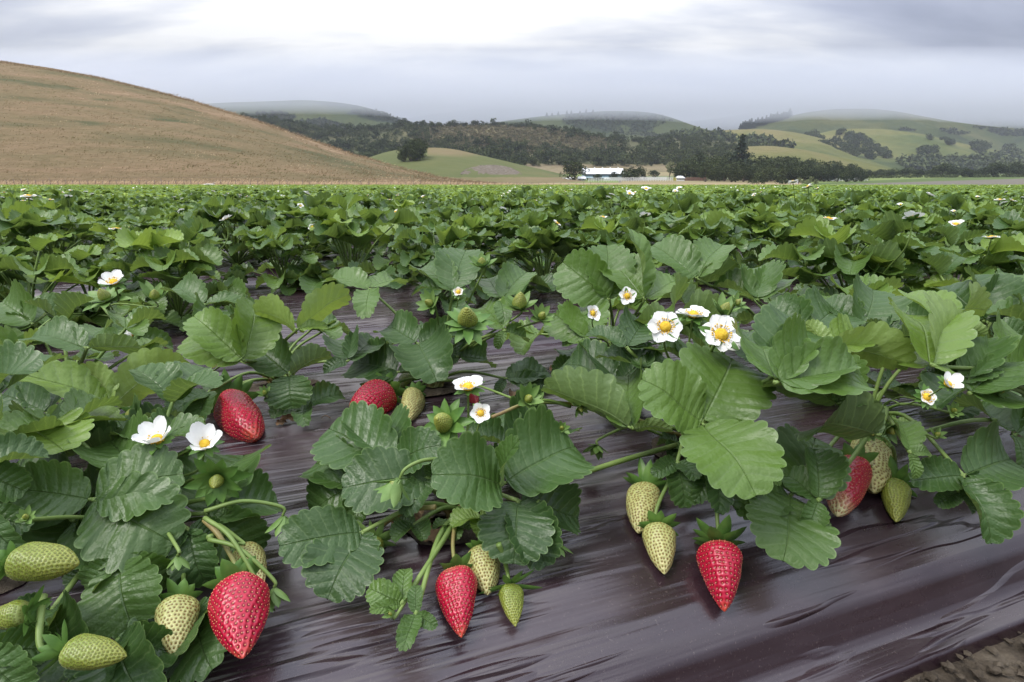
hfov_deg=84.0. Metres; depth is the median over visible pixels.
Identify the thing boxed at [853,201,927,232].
strawberry plant
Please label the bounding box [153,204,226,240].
strawberry plant
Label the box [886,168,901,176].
oak tree
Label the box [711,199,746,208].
strawberry plant
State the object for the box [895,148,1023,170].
hillside woodland
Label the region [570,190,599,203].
strawberry plant
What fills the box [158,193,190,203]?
strawberry plant
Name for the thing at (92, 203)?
strawberry plant
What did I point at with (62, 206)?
strawberry plant
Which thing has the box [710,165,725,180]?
oak tree
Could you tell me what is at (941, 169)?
oak tree
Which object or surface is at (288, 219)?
strawberry plant
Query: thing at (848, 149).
oak tree
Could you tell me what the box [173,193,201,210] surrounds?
strawberry plant
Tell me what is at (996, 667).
soil clods
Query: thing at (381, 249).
strawberry plant
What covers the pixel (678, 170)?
oak tree
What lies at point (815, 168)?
oak tree
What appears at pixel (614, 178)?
fence
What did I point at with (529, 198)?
strawberry plant
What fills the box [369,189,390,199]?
strawberry plant
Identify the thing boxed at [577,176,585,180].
hut
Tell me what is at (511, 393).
withered leaf
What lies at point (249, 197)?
strawberry plant
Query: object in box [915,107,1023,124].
woodland
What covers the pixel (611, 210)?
strawberry plant
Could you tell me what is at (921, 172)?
oak tree
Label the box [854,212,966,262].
strawberry plant
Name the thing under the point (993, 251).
strawberry plant
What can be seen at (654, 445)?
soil
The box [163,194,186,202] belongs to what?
strawberry plant
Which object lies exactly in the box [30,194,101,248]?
strawberry plant
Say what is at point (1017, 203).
strawberry plant
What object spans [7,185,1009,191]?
crop blossom
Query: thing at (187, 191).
strawberry plant
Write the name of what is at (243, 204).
strawberry plant
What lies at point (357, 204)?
strawberry plant
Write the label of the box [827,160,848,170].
oak tree
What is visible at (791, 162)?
oak tree
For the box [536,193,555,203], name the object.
strawberry plant
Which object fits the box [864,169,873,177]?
oak tree
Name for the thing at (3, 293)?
strawberry plant
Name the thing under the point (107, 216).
strawberry plant
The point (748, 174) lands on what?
oak tree
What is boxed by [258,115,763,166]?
oak woodland
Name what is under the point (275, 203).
strawberry plant
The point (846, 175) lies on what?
oak tree
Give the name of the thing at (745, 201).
strawberry plant
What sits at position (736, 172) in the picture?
oak tree
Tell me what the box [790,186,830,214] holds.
strawberry plant
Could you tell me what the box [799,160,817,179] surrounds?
oak tree
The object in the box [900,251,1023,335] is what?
strawberry plant
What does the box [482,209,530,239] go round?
strawberry plant
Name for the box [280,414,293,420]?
withered leaf
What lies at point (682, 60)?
sky
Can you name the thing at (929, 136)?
oak tree
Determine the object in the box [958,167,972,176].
oak tree
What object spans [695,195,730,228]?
strawberry plant
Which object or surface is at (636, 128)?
woodland
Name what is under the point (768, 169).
oak tree
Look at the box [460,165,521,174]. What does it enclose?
rock cutting
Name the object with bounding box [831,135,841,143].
oak tree
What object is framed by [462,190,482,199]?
strawberry plant
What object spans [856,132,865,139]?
oak tree
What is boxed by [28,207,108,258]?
strawberry plant
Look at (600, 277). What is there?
strawberry plant
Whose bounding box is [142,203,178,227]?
strawberry plant
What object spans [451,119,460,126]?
oak tree
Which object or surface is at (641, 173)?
oak tree
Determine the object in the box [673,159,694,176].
oak tree
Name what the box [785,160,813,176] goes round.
oak tree
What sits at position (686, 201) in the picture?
strawberry plant
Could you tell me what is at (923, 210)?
strawberry plant
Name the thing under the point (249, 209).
strawberry plant
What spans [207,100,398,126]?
hill
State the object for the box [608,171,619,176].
oak tree
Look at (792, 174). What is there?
oak tree
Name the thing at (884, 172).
oak tree
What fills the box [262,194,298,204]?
strawberry plant
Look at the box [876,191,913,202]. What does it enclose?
strawberry plant
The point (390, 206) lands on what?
strawberry plant
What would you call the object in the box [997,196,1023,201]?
strawberry plant
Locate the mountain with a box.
[406,107,870,129]
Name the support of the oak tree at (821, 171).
on the meadow
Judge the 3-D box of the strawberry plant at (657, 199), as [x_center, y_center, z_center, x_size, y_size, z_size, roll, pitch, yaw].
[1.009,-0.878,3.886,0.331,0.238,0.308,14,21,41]
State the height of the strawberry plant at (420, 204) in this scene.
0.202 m
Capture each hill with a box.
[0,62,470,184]
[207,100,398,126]
[370,148,587,183]
[488,111,710,139]
[724,129,922,174]
[730,146,925,175]
[752,109,1023,151]
[820,129,1023,174]
[898,103,1023,128]
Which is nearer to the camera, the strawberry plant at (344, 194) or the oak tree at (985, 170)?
the strawberry plant at (344, 194)
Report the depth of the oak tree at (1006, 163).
321.77 m
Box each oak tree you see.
[396,145,409,161]
[398,119,404,125]
[403,137,429,159]
[403,142,418,160]
[444,121,454,125]
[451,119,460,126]
[559,160,589,179]
[593,173,601,179]
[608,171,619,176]
[620,166,640,179]
[630,134,636,140]
[633,166,646,178]
[646,170,659,177]
[667,161,692,177]
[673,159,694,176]
[681,159,698,176]
[690,155,709,161]
[693,153,708,175]
[697,163,716,181]
[699,157,725,180]
[700,154,726,166]
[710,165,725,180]
[719,162,747,181]
[741,165,752,181]
[744,165,758,180]
[749,155,773,166]
[749,163,762,180]
[752,166,772,182]
[758,158,790,180]
[760,163,773,181]
[770,156,784,164]
[770,166,789,181]
[776,158,806,181]
[780,156,797,160]
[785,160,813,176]
[787,157,804,164]
[787,164,809,182]
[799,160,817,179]
[804,164,821,180]
[811,165,829,181]
[813,160,837,180]
[815,162,838,181]
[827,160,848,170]
[830,167,843,181]
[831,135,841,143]
[837,168,856,181]
[839,143,850,151]
[844,147,858,155]
[846,163,857,170]
[849,170,863,181]
[852,167,867,173]
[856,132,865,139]
[858,143,868,150]
[859,170,870,179]
[860,148,876,157]
[861,136,871,143]
[864,150,875,159]
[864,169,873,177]
[869,171,883,176]
[879,150,889,158]
[880,169,897,177]
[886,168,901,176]
[898,169,910,176]
[901,167,914,175]
[913,170,928,176]
[915,147,926,153]
[920,146,933,154]
[925,133,934,139]
[932,163,952,174]
[943,163,956,174]
[944,139,952,144]
[952,166,965,175]
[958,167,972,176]
[966,170,978,176]
[968,139,978,145]
[969,142,980,149]
[973,144,988,153]
[978,166,991,176]
[987,161,1010,176]
[987,163,1003,176]
[999,147,1011,152]
[1002,142,1017,148]
[1003,161,1013,173]
[1008,167,1023,174]
[1009,162,1023,173]
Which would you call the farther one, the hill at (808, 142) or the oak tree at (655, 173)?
the hill at (808, 142)
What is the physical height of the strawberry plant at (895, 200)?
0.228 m
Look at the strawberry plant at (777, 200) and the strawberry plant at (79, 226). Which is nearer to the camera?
the strawberry plant at (79, 226)
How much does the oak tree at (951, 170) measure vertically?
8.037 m
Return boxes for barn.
[581,167,622,179]
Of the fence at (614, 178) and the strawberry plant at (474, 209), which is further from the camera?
the fence at (614, 178)
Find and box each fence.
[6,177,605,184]
[588,178,670,181]
[604,177,637,180]
[684,177,704,180]
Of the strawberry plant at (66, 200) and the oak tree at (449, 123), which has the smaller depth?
the strawberry plant at (66, 200)
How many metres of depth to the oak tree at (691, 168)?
240.64 m
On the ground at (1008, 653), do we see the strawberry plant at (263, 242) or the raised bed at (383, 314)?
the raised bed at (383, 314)
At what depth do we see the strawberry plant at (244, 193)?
5.52 m
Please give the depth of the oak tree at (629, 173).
223.31 m
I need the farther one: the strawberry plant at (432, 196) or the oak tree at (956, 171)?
the oak tree at (956, 171)
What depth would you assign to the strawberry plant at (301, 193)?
5.73 m
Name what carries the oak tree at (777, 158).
on the meadow
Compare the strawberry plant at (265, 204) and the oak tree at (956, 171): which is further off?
the oak tree at (956, 171)
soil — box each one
[0,571,25,593]
[63,522,193,575]
[248,379,317,391]
[403,378,457,396]
[407,499,503,544]
[652,436,684,460]
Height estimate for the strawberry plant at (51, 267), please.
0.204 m
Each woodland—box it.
[255,108,410,127]
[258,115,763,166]
[504,112,672,136]
[648,126,795,147]
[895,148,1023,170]
[899,124,1023,136]
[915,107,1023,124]
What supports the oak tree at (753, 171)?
on the meadow
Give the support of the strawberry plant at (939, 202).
on the raised bed at (225, 266)
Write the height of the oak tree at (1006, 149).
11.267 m
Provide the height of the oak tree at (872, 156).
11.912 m
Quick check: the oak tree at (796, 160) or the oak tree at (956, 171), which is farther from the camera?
the oak tree at (956, 171)
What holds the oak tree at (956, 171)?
on the meadow
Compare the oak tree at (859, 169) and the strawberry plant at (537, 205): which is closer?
the strawberry plant at (537, 205)
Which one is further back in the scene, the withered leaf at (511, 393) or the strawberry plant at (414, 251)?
the strawberry plant at (414, 251)
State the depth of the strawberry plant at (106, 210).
3.60 m
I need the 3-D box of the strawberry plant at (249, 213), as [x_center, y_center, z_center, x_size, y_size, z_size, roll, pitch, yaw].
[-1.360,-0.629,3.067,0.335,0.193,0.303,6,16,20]
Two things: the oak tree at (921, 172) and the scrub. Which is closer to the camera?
the oak tree at (921, 172)
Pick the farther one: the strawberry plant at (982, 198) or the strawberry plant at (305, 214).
the strawberry plant at (982, 198)
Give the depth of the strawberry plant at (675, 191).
3.05 m
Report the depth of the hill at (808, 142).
663.73 m
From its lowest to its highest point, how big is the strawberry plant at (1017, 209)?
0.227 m
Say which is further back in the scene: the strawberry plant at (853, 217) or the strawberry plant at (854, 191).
the strawberry plant at (854, 191)
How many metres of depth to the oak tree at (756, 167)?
228.07 m
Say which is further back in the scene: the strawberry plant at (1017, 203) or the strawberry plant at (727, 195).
the strawberry plant at (727, 195)
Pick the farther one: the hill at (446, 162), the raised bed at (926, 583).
the hill at (446, 162)
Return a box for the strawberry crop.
[0,184,1023,202]
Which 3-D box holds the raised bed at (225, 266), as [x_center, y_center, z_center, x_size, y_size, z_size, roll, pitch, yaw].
[1.256,-0.515,3.213,9.480,0.124,0.940,-6,16,-19]
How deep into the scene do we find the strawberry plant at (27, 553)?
0.38 m
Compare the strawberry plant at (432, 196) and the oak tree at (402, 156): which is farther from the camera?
the oak tree at (402, 156)
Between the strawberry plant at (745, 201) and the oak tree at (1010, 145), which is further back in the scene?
the oak tree at (1010, 145)
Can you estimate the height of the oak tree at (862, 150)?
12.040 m
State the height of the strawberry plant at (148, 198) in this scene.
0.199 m
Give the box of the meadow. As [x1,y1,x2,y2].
[525,172,1023,184]
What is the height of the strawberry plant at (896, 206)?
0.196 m
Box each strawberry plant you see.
[0,189,37,200]
[0,192,73,297]
[0,196,30,203]
[0,232,129,331]
[0,253,173,351]
[0,291,7,300]
[0,291,190,421]
[0,339,127,681]
[0,361,289,681]
[1,211,99,261]
[21,195,47,198]
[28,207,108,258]
[29,198,76,209]
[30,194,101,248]
[35,187,92,205]
[82,193,129,207]
[83,191,123,222]
[84,214,249,331]
[87,200,131,217]
[88,204,177,272]
[89,216,160,257]
[90,194,127,206]
[90,211,153,243]
[95,228,247,301]
[99,210,134,222]
[118,193,137,203]
[128,197,156,203]
[129,195,161,209]
[131,199,165,210]
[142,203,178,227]
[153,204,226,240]
[155,207,177,226]
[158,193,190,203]
[160,272,389,442]
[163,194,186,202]
[172,208,246,250]
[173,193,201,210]
[181,189,211,199]
[183,195,285,263]
[223,189,250,200]
[230,200,241,235]
[230,206,280,239]
[230,223,337,295]
[233,195,263,202]
[235,194,254,207]
[238,203,307,245]
[240,190,275,206]
[242,202,270,208]
[248,192,362,263]
[259,199,302,228]
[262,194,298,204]
[273,187,303,201]
[277,202,328,234]
[278,375,594,651]
[281,193,421,293]
[289,191,308,197]
[299,191,376,251]
[322,247,554,420]
[339,192,358,196]
[355,207,423,258]
[358,192,381,208]
[366,196,408,209]
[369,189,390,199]
[374,203,429,247]
[380,192,404,203]
[387,195,425,233]
[388,220,495,313]
[394,190,421,200]
[397,191,420,201]
[408,200,439,217]
[408,201,445,214]
[415,188,446,217]
[415,212,519,282]
[416,207,491,249]
[418,203,481,234]
[426,195,477,225]
[451,192,496,213]
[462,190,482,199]
[471,207,530,251]
[475,220,600,296]
[478,207,571,273]
[480,194,535,215]
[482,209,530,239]
[483,195,510,201]
[491,286,832,611]
[499,226,719,370]
[506,186,541,200]
[511,188,549,206]
[523,191,602,235]
[526,196,545,207]
[530,199,549,211]
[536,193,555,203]
[542,186,650,253]
[545,195,608,232]
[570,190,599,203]
[570,211,676,276]
[582,185,646,232]
[582,192,616,216]
[597,199,636,207]
[602,193,651,243]
[626,191,724,235]
[639,194,705,241]
[642,186,681,227]
[642,193,664,200]
[643,195,666,208]
[649,209,789,289]
[650,234,912,362]
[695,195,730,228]
[696,201,733,237]
[708,190,758,211]
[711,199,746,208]
[717,207,797,262]
[719,190,740,199]
[724,201,829,279]
[731,312,1023,570]
[735,191,814,237]
[753,210,992,337]
[754,196,801,203]
[760,179,843,254]
[767,193,841,237]
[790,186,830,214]
[798,194,845,213]
[801,221,899,275]
[812,190,876,227]
[816,192,866,212]
[831,189,872,203]
[833,207,874,231]
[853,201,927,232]
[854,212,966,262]
[864,192,889,202]
[865,189,877,200]
[872,201,888,204]
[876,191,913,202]
[878,204,912,219]
[885,195,915,203]
[887,188,948,233]
[888,281,1023,466]
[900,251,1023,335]
[901,219,1023,325]
[911,195,940,202]
[912,191,1006,254]
[912,195,931,202]
[921,208,980,247]
[924,198,977,212]
[947,198,1023,246]
[961,193,991,197]
[965,195,1000,208]
[972,201,1002,207]
[973,209,1023,268]
[975,194,1023,208]
[986,189,1023,198]
[986,201,1023,234]
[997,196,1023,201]
[998,199,1023,209]
[1000,193,1023,200]
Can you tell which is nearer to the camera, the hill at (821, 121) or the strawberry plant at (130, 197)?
the strawberry plant at (130, 197)
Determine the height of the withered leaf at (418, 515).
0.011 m
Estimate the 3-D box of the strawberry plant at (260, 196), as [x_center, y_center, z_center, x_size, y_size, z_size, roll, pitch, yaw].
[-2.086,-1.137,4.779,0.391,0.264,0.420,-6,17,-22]
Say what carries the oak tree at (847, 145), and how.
on the hill at (897, 143)
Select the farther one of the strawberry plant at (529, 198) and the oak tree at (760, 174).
the oak tree at (760, 174)
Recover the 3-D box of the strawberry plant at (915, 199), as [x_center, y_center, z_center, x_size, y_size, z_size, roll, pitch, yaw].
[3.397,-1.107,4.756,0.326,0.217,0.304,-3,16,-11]
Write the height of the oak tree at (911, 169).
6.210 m
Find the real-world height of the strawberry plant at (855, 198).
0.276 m
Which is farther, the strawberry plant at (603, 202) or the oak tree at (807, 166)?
the oak tree at (807, 166)
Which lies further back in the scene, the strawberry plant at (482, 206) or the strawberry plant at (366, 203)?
the strawberry plant at (366, 203)
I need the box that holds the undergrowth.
[871,173,1023,177]
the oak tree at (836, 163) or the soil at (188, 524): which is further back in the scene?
the oak tree at (836, 163)
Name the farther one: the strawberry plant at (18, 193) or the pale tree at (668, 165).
the pale tree at (668, 165)
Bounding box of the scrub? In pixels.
[412,123,621,154]
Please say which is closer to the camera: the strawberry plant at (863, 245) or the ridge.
the strawberry plant at (863, 245)
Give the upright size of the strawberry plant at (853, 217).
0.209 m
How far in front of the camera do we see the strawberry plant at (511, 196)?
5.47 m
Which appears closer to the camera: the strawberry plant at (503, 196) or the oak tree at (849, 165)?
the strawberry plant at (503, 196)
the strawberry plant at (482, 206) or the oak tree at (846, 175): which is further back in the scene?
the oak tree at (846, 175)
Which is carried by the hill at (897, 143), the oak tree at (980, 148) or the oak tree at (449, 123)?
the oak tree at (980, 148)
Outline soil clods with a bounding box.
[910,631,1023,681]
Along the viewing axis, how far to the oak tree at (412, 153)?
237.22 m
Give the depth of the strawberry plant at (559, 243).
1.54 m
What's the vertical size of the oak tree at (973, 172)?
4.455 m
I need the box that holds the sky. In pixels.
[0,0,1023,121]
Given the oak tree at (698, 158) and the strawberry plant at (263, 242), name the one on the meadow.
the oak tree at (698, 158)
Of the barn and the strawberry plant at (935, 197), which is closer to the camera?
the strawberry plant at (935, 197)
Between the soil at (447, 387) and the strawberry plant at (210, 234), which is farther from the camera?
the strawberry plant at (210, 234)
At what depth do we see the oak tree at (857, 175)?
230.23 m
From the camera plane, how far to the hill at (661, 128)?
1128.10 m
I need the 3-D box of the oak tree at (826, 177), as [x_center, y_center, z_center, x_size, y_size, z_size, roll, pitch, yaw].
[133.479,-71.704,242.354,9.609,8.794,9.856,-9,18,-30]
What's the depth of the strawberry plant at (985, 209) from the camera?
2.11 m
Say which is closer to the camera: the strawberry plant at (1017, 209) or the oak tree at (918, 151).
the strawberry plant at (1017, 209)
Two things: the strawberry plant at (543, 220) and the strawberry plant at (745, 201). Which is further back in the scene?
the strawberry plant at (745, 201)
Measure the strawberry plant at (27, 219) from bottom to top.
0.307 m
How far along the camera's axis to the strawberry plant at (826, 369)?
0.50 m
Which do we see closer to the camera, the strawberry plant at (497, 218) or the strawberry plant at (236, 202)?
the strawberry plant at (497, 218)
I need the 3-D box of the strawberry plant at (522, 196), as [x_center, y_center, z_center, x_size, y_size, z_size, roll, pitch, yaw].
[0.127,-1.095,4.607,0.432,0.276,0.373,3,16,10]
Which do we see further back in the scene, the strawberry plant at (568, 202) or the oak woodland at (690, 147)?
the oak woodland at (690, 147)
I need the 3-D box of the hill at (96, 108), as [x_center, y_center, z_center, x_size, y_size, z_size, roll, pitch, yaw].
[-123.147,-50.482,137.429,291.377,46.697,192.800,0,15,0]
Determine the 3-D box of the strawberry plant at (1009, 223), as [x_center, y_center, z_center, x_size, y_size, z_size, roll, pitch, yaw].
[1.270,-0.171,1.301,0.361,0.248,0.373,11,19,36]
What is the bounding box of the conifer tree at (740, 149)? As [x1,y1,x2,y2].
[727,134,749,179]
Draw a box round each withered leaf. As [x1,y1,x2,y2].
[276,418,286,424]
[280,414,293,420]
[415,510,431,520]
[424,525,440,542]
[509,389,515,395]
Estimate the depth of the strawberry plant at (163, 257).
1.22 m
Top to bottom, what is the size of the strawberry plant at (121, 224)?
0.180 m
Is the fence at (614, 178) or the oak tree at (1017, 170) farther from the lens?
the oak tree at (1017, 170)
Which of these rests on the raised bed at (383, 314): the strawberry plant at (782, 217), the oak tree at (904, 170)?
the strawberry plant at (782, 217)
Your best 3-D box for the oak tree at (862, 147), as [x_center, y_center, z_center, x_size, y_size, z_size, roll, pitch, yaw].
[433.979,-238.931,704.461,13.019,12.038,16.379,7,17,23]
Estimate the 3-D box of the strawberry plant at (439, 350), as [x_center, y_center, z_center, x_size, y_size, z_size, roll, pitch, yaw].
[-0.087,-0.011,0.802,0.445,0.232,0.285,9,18,30]
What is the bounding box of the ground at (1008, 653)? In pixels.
[904,634,1023,681]
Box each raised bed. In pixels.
[0,258,1015,395]
[0,327,1023,681]
[9,232,901,296]
[31,226,578,254]
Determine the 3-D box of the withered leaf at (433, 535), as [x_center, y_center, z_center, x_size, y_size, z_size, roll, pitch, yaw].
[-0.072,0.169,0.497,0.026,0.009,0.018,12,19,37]
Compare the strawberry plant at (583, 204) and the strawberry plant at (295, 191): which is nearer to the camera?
the strawberry plant at (583, 204)
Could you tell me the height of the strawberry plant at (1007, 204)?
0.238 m
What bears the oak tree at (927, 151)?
on the hill at (897, 143)
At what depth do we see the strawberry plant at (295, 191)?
5.12 m
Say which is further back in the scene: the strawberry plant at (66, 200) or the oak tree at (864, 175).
the oak tree at (864, 175)
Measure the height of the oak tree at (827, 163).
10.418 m
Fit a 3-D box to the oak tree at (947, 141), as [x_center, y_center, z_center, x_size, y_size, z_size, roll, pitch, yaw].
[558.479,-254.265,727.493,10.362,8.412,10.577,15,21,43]
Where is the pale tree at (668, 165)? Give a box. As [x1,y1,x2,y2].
[665,162,673,178]
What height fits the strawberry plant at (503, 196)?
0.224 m
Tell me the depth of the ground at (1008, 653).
0.48 m
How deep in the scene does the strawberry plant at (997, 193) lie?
5.52 m
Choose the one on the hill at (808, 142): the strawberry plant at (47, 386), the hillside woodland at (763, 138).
the hillside woodland at (763, 138)
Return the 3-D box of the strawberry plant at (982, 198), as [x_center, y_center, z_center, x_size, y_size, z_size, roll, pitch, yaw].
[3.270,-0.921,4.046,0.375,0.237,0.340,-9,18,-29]
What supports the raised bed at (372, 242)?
on the ground at (1008, 653)
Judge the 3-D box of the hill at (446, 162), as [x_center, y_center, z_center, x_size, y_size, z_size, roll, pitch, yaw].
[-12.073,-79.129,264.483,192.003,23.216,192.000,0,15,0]
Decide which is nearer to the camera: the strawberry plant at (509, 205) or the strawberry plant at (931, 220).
the strawberry plant at (931, 220)
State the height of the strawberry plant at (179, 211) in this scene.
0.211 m
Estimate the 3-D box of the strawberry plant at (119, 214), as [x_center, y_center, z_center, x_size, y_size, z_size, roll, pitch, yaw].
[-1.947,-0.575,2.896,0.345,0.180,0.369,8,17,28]
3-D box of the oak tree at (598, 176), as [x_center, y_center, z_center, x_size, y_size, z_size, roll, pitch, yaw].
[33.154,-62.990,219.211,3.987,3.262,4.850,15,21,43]
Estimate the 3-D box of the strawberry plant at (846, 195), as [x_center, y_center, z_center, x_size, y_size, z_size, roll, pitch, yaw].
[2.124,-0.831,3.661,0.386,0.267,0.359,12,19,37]
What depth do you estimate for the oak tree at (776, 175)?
213.46 m
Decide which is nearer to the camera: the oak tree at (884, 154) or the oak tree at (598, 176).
the oak tree at (598, 176)
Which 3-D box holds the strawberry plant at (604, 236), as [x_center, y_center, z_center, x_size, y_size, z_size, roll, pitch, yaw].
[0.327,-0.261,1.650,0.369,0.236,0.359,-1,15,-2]
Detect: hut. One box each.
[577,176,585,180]
[676,176,684,180]
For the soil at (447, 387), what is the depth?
0.84 m
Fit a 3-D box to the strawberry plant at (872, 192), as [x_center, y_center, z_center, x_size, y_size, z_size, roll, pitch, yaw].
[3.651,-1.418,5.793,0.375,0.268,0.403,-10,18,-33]
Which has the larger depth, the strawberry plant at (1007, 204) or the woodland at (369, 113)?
the woodland at (369, 113)
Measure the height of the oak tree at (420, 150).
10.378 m
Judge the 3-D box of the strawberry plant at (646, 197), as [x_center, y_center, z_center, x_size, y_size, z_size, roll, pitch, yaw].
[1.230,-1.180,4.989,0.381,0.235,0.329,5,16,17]
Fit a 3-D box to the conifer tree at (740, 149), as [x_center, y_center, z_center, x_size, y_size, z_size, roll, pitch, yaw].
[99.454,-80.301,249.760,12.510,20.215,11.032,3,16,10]
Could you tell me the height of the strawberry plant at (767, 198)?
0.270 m
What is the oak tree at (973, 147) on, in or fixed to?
on the hill at (897, 143)
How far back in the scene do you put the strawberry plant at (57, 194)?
4.31 m
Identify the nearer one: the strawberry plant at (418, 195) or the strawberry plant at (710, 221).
the strawberry plant at (710, 221)
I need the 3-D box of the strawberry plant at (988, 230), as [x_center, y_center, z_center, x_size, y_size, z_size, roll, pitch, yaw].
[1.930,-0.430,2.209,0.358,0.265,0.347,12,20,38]
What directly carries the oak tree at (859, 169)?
on the meadow
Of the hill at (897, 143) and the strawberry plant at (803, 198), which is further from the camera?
the hill at (897, 143)
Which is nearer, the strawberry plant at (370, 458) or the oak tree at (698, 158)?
the strawberry plant at (370, 458)
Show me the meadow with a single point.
(995, 180)
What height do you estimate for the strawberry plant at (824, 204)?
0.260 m
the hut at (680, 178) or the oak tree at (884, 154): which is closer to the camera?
the hut at (680, 178)
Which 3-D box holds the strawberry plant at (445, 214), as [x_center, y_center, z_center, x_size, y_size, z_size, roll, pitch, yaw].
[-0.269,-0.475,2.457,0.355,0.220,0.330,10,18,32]
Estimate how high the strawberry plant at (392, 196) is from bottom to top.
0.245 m
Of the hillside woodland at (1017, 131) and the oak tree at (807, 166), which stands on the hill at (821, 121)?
the hillside woodland at (1017, 131)
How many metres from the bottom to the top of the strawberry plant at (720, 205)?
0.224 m
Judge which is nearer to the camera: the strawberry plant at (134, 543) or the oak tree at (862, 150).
the strawberry plant at (134, 543)
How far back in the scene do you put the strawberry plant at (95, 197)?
4.61 m
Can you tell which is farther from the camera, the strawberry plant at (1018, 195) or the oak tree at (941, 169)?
the oak tree at (941, 169)
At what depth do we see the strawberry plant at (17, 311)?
0.93 m
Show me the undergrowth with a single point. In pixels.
(932, 175)
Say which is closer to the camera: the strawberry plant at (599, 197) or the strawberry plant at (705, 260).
the strawberry plant at (705, 260)
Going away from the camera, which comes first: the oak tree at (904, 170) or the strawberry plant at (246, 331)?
the strawberry plant at (246, 331)
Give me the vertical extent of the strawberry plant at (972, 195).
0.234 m
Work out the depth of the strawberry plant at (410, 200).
3.25 m
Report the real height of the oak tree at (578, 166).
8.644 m
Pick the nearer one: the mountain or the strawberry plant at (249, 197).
the strawberry plant at (249, 197)
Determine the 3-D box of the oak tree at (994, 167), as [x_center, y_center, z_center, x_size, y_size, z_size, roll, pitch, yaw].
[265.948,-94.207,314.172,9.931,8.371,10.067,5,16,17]
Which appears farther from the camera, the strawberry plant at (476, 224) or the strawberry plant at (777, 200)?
the strawberry plant at (777, 200)
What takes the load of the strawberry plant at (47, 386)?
on the raised bed at (926, 583)
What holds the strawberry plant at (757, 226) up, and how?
on the raised bed at (383, 314)
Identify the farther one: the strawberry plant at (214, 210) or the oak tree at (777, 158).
the oak tree at (777, 158)
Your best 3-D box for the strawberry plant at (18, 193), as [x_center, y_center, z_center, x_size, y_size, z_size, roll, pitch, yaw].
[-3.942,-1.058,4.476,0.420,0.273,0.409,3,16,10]
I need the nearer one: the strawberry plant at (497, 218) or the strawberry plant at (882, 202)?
the strawberry plant at (497, 218)
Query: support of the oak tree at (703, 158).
on the meadow
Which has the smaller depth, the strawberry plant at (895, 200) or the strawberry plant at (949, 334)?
the strawberry plant at (949, 334)
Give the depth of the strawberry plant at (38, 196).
5.06 m
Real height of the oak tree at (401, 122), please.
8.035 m
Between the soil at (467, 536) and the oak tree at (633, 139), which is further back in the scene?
the oak tree at (633, 139)
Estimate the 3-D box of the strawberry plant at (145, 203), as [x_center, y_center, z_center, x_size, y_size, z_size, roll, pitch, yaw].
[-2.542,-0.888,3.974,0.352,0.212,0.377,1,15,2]
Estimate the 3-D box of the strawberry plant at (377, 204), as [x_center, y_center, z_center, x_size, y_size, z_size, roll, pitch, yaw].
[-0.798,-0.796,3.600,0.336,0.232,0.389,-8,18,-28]
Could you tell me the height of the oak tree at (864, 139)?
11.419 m
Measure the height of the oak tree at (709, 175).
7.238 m
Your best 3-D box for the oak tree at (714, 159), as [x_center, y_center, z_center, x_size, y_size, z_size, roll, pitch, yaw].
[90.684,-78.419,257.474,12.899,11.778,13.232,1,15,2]
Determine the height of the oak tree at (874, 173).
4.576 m
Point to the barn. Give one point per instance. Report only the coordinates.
(604, 172)
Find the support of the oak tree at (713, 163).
on the meadow
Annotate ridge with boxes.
[272,124,737,174]
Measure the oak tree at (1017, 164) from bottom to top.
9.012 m
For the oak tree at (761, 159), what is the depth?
253.10 m
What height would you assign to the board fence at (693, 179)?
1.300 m
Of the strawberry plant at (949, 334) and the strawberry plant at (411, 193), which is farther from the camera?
the strawberry plant at (411, 193)
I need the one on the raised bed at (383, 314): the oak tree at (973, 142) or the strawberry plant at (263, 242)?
the strawberry plant at (263, 242)
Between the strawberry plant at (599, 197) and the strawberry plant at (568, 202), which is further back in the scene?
the strawberry plant at (599, 197)
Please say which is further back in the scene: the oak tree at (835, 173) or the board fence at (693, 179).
the oak tree at (835, 173)
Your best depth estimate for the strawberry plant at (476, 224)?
1.79 m
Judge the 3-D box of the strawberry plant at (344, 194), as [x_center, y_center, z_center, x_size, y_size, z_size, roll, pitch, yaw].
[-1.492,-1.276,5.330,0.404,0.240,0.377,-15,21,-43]
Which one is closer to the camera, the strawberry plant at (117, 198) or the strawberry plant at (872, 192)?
the strawberry plant at (117, 198)
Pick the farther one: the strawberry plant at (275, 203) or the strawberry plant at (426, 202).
the strawberry plant at (426, 202)
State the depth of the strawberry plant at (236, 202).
3.33 m
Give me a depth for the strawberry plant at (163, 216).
3.16 m
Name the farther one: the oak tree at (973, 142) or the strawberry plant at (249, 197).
the oak tree at (973, 142)
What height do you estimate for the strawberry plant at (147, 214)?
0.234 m
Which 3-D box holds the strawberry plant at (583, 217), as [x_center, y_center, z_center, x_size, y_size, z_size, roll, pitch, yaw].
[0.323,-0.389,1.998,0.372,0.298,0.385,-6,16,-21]
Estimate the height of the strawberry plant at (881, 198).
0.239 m
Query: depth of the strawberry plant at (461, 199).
3.42 m

